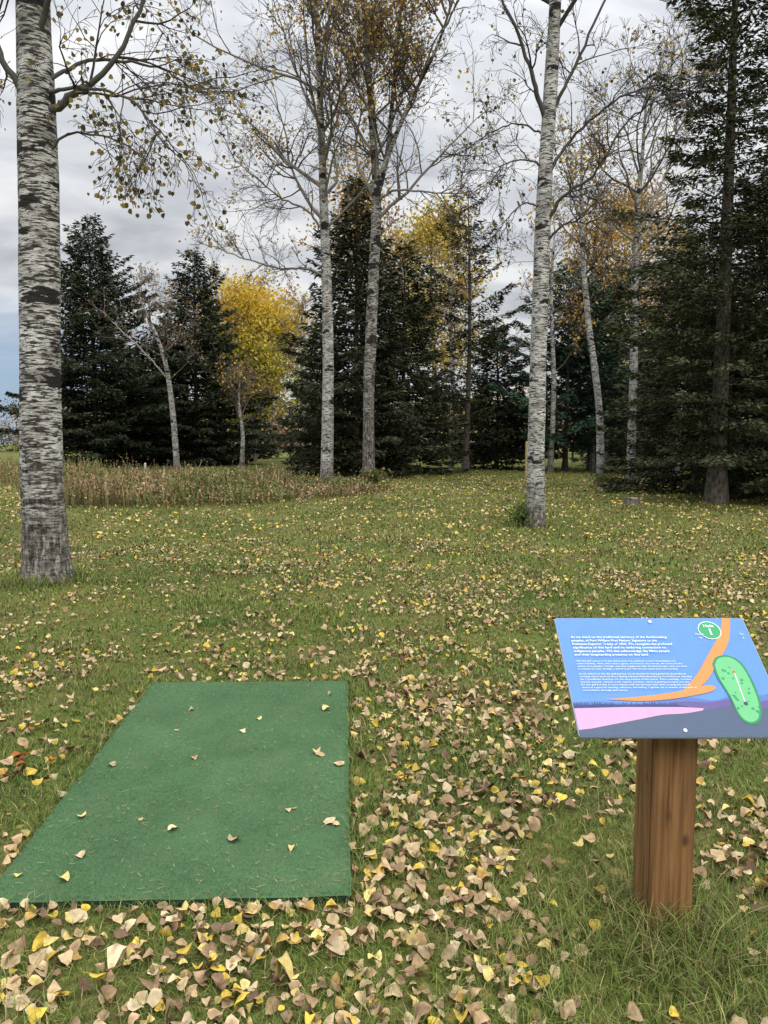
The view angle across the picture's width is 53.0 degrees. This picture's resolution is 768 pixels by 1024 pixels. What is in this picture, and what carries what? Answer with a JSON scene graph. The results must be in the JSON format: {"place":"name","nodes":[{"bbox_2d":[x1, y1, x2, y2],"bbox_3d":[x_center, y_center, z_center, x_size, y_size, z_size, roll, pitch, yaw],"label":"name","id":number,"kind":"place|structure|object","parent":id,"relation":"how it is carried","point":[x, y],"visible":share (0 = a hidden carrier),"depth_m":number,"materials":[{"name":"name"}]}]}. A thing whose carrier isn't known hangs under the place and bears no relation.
{"place":"outdoors","nodes":[
{"label":"outdoors","id":0,"kind":"place"},
{"bbox_2d":[0,443,767,1023],"bbox_3d":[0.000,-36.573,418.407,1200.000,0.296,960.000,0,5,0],"label":"ground","id":1,"kind":"structure","parent":0,"point":[346,651],"depth_m":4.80,"materials":[{"name":"green plant"}]},
{"bbox_2d":[0,213,193,466],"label":"spruce tree","id":2,"kind":"object","parent":1,"relation":"on","point":[98,435],"visible":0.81,"depth_m":44.22,"materials":[{"name":"green plant"}]},
{"bbox_2d":[70,259,209,471],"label":"birch tree","id":3,"kind":"object","parent":1,"relation":"on","point":[163,350],"visible":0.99,"depth_m":40.39,"materials":[{"name":"grey plant"}]},
{"bbox_2d":[0,0,318,584],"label":"birch tree","id":4,"kind":"object","parent":1,"relation":"on","point":[45,548],"visible":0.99,"depth_m":7.97,"materials":[{"name":"white plant"}]},
{"bbox_2d":[114,325,210,464],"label":"spruce tree","id":5,"kind":"object","parent":1,"relation":"on","point":[143,357],"visible":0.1,"depth_m":49.74,"materials":[{"name":"green plant"}]},
{"bbox_2d":[0,680,350,909],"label":"tee mat","id":6,"kind":"object","parent":1,"relation":"on","point":[253,781],"visible":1,"depth_m":3.10,"materials":[{"name":"green artificial turf"},{"name":"synthetic fibre"}]},
{"bbox_2d":[109,246,278,466],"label":"spruce tree","id":7,"kind":"object","parent":1,"relation":"on","point":[208,405],"visible":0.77,"depth_m":47.94,"materials":[{"name":"green plant"}]},
{"bbox_2d":[0,449,403,509],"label":"tall dry grass","id":8,"kind":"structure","parent":1,"relation":"on","point":[128,488],"depth_m":19.40,"materials":[{"name":"beige plant"}]},
{"bbox_2d":[190,231,277,456],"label":"birch tree","id":9,"kind":"object","parent":1,"relation":"on","point":[224,303],"visible":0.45,"depth_m":50.73,"materials":[{"name":"brown plant"}]},
{"bbox_2d":[150,263,318,460],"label":"poplar tree","id":10,"kind":"object","parent":1,"relation":"on","point":[260,312],"visible":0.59,"depth_m":54.10,"materials":[{"name":"yellow plant"}]},
{"bbox_2d":[205,351,278,466],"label":"birch tree","id":11,"kind":"object","parent":1,"relation":"on","point":[238,409],"visible":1,"depth_m":45.55,"materials":[{"name":"yellow plant"}]},
{"bbox_2d":[136,0,435,481],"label":"aspen tree","id":12,"kind":"object","parent":1,"relation":"on","point":[327,440],"visible":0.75,"depth_m":26.30,"materials":[{"name":"grey plant"}]},
{"bbox_2d":[262,282,321,465],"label":"birch tree","id":13,"kind":"object","parent":1,"relation":"on","point":[301,307],"visible":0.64,"depth_m":46.05,"materials":[{"name":"yellow plant"}]},
{"bbox_2d":[281,322,352,467],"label":"spruce tree","id":14,"kind":"object","parent":1,"relation":"on","point":[294,461],"visible":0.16,"depth_m":41.23,"materials":[{"name":"green plant"}]},
{"bbox_2d":[260,172,443,477],"bbox_3d":[-1.625,-7.848,33.053,7.408,13.093,8.549,-1,5,-14],"label":"spruce tree","id":15,"kind":"object","parent":1,"relation":"on","point":[353,355],"visible":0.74,"depth_m":32.15,"materials":[{"name":"green plant"}]},
{"bbox_2d":[283,128,449,449],"bbox_3d":[-0.749,-10.906,38.934,7.510,17.634,7.683,-5,7,-41],"label":"poplar tree","id":16,"kind":"object","parent":1,"relation":"on","point":[391,222],"visible":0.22,"depth_m":38.49,"materials":[{"name":"brown plant"}]},
{"bbox_2d":[354,467,393,483],"bbox_3d":[-0.347,-1.159,25.525,1.352,0.726,1.356,0,5,0],"label":"shrub","id":17,"kind":"object","parent":1,"relation":"on","point":[374,476],"visible":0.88,"depth_m":25.38,"materials":[{"name":"green plant"}]},
{"bbox_2d":[0,299,766,466],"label":"distant trees","id":18,"kind":"object","parent":1,"relation":"on","point":[279,443],"visible":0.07,"depth_m":69.39,"materials":[{"name":"green plant"}]},
{"bbox_2d":[0,474,767,1023],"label":"fallen leaves","id":19,"kind":"object","parent":1,"relation":"on","point":[334,944],"visible":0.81,"depth_m":2.98,"materials":[{"name":"beige plant"}]},
{"bbox_2d":[278,0,532,482],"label":"aspen tree","id":20,"kind":"object","parent":1,"relation":"on","point":[368,24],"visible":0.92,"depth_m":24.72,"materials":[{"name":"grey plant"}]},
{"bbox_2d":[344,240,473,474],"bbox_3d":[1.013,-7.001,35.540,6.334,10.865,6.753,0,5,0],"label":"spruce tree","id":21,"kind":"object","parent":1,"relation":"on","point":[421,381],"visible":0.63,"depth_m":34.96,"materials":[{"name":"green plant"}]},
{"bbox_2d":[381,185,503,462],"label":"poplar tree","id":22,"kind":"object","parent":1,"relation":"on","point":[432,235],"visible":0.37,"depth_m":49.94,"materials":[{"name":"yellow plant"}]},
{"bbox_2d":[423,227,489,467],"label":"birch tree","id":23,"kind":"object","parent":1,"relation":"on","point":[449,326],"visible":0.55,"depth_m":44.15,"materials":[{"name":"yellow plant"}]},
{"bbox_2d":[391,182,528,469],"bbox_3d":[3.886,-8.980,38.434,6.142,14.080,6.712,2,6,20],"label":"pine tree","id":24,"kind":"object","parent":1,"relation":"on","point":[490,335],"visible":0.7,"depth_m":37.82,"materials":[{"name":"green plant"}]},
{"bbox_2d":[446,321,558,469],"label":"spruce tree","id":25,"kind":"object","parent":1,"relation":"on","point":[488,444],"visible":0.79,"depth_m":41.49,"materials":[{"name":"green plant"}]},
{"bbox_2d":[495,502,549,525],"bbox_3d":[2.519,0.059,14.016,0.920,0.459,0.918,-3,6,-34],"label":"shrub","id":26,"kind":"object","parent":1,"relation":"on","point":[519,516],"visible":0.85,"depth_m":13.91,"materials":[{"name":"green plant"}]},
{"bbox_2d":[525,441,527,477],"bbox_3d":[6.100,-2.195,32.937,0.100,1.650,0.100,0,5,0],"label":"wooden post","id":27,"kind":"object","parent":1,"relation":"on","point":[526,444],"visible":0.71,"depth_m":32.90,"materials":[{"name":"beige wood"}]},
{"bbox_2d":[492,195,599,471],"bbox_3d":[8.126,-8.529,37.633,5.190,13.256,4.310,-2,6,-21],"label":"birch tree","id":28,"kind":"object","parent":1,"relation":"on","point":[550,463],"visible":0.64,"depth_m":37.25,"materials":[{"name":"grey plant"}]},
{"bbox_2d":[485,257,649,470],"bbox_3d":[9.527,-7.455,39.262,9.132,10.912,7.126,0,5,0],"label":"pine tree","id":29,"kind":"object","parent":1,"relation":"on","point":[587,424],"visible":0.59,"depth_m":38.87,"materials":[{"name":"green plant"}]},
{"bbox_2d":[488,112,665,486],"bbox_3d":[6.709,-7.438,27.663,6.182,13.148,3.262,3,6,33],"label":"birch tree","id":30,"kind":"object","parent":1,"relation":"on","point":[600,457],"visible":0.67,"depth_m":27.19,"materials":[{"name":"grey plant"}]},
{"bbox_2d":[426,0,736,527],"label":"birch tree","id":31,"kind":"object","parent":1,"relation":"on","point":[535,483],"visible":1,"depth_m":13.34,"materials":[{"name":"white plant"}]},
{"bbox_2d":[526,247,653,466],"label":"pine tree","id":32,"kind":"object","parent":1,"relation":"on","point":[575,374],"visible":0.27,"depth_m":40.31,"materials":[{"name":"green plant"}]},
{"bbox_2d":[584,472,626,486],"bbox_3d":[7.926,-1.149,27.749,1.591,0.635,1.658,0,5,0],"label":"shrub","id":33,"kind":"object","parent":1,"relation":"on","point":[605,477],"visible":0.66,"depth_m":27.59,"materials":[{"name":"green plant"}]},
{"bbox_2d":[547,176,664,470],"bbox_3d":[11.228,-9.750,39.697,7.897,15.360,8.171,-4,7,-37],"label":"poplar tree","id":34,"kind":"object","parent":1,"relation":"on","point":[590,465],"visible":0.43,"depth_m":39.55,"materials":[{"name":"brown plant"}]},
{"bbox_2d":[516,1,752,485],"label":"birch tree","id":35,"kind":"object","parent":1,"relation":"on","point":[633,385],"visible":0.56,"depth_m":27.35,"materials":[{"name":"grey plant"}]},
{"bbox_2d":[586,164,684,417],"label":"poplar tree","id":36,"kind":"object","parent":1,"relation":"on","point":[628,228],"visible":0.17,"depth_m":44.26,"materials":[{"name":"brown plant"}]},
{"bbox_2d":[607,212,712,475],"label":"birch tree","id":37,"kind":"object","parent":1,"relation":"on","point":[677,468],"visible":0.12,"depth_m":32.36,"materials":[{"name":"brown plant"}]},
{"bbox_2d":[554,618,767,935],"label":"information sign","id":38,"kind":"object","parent":1,"relation":"on","point":[667,693],"visible":1,"depth_m":2.32,"materials":[{"name":"blue wood"}]},
{"bbox_2d":[613,214,712,473],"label":"spruce tree","id":39,"kind":"object","parent":1,"relation":"on","point":[639,426],"visible":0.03,"depth_m":34.27,"materials":[{"name":"green plant"}]},
{"bbox_2d":[594,224,767,494],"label":"spruce tree","id":40,"kind":"object","parent":1,"relation":"on","point":[660,477],"visible":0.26,"depth_m":23.49,"materials":[{"name":"green plant"}]},
{"bbox_2d":[603,0,767,504],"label":"spruce tree","id":41,"kind":"object","parent":1,"relation":"on","point":[716,490],"visible":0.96,"depth_m":18.56,"materials":[{"name":"green plant"}]},
{"bbox_2d":[655,153,767,501],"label":"spruce tree","id":42,"kind":"object","parent":1,"relation":"on","point":[746,486],"visible":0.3,"depth_m":19.96,"materials":[{"name":"green plant"}]},
{"bbox_2d":[666,140,767,484],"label":"spruce tree","id":43,"kind":"object","parent":1,"relation":"on","point":[757,297],"visible":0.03,"depth_m":24.78,"materials":[{"name":"green plant"}]},
{"bbox_2d":[0,0,767,442],"label":"sky","id":44,"kind":"structure","parent":0,"point":[155,239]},
{"bbox_2d":[622,497,639,505],"bbox_3d":[5.835,-0.232,18.245,0.478,0.243,0.480,3,6,29],"label":"tree stump","id":45,"kind":"object","parent":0,"point":[631,500],"visible":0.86,"depth_m":18.12,"materials":[{"name":"grey wood"}]}
]}

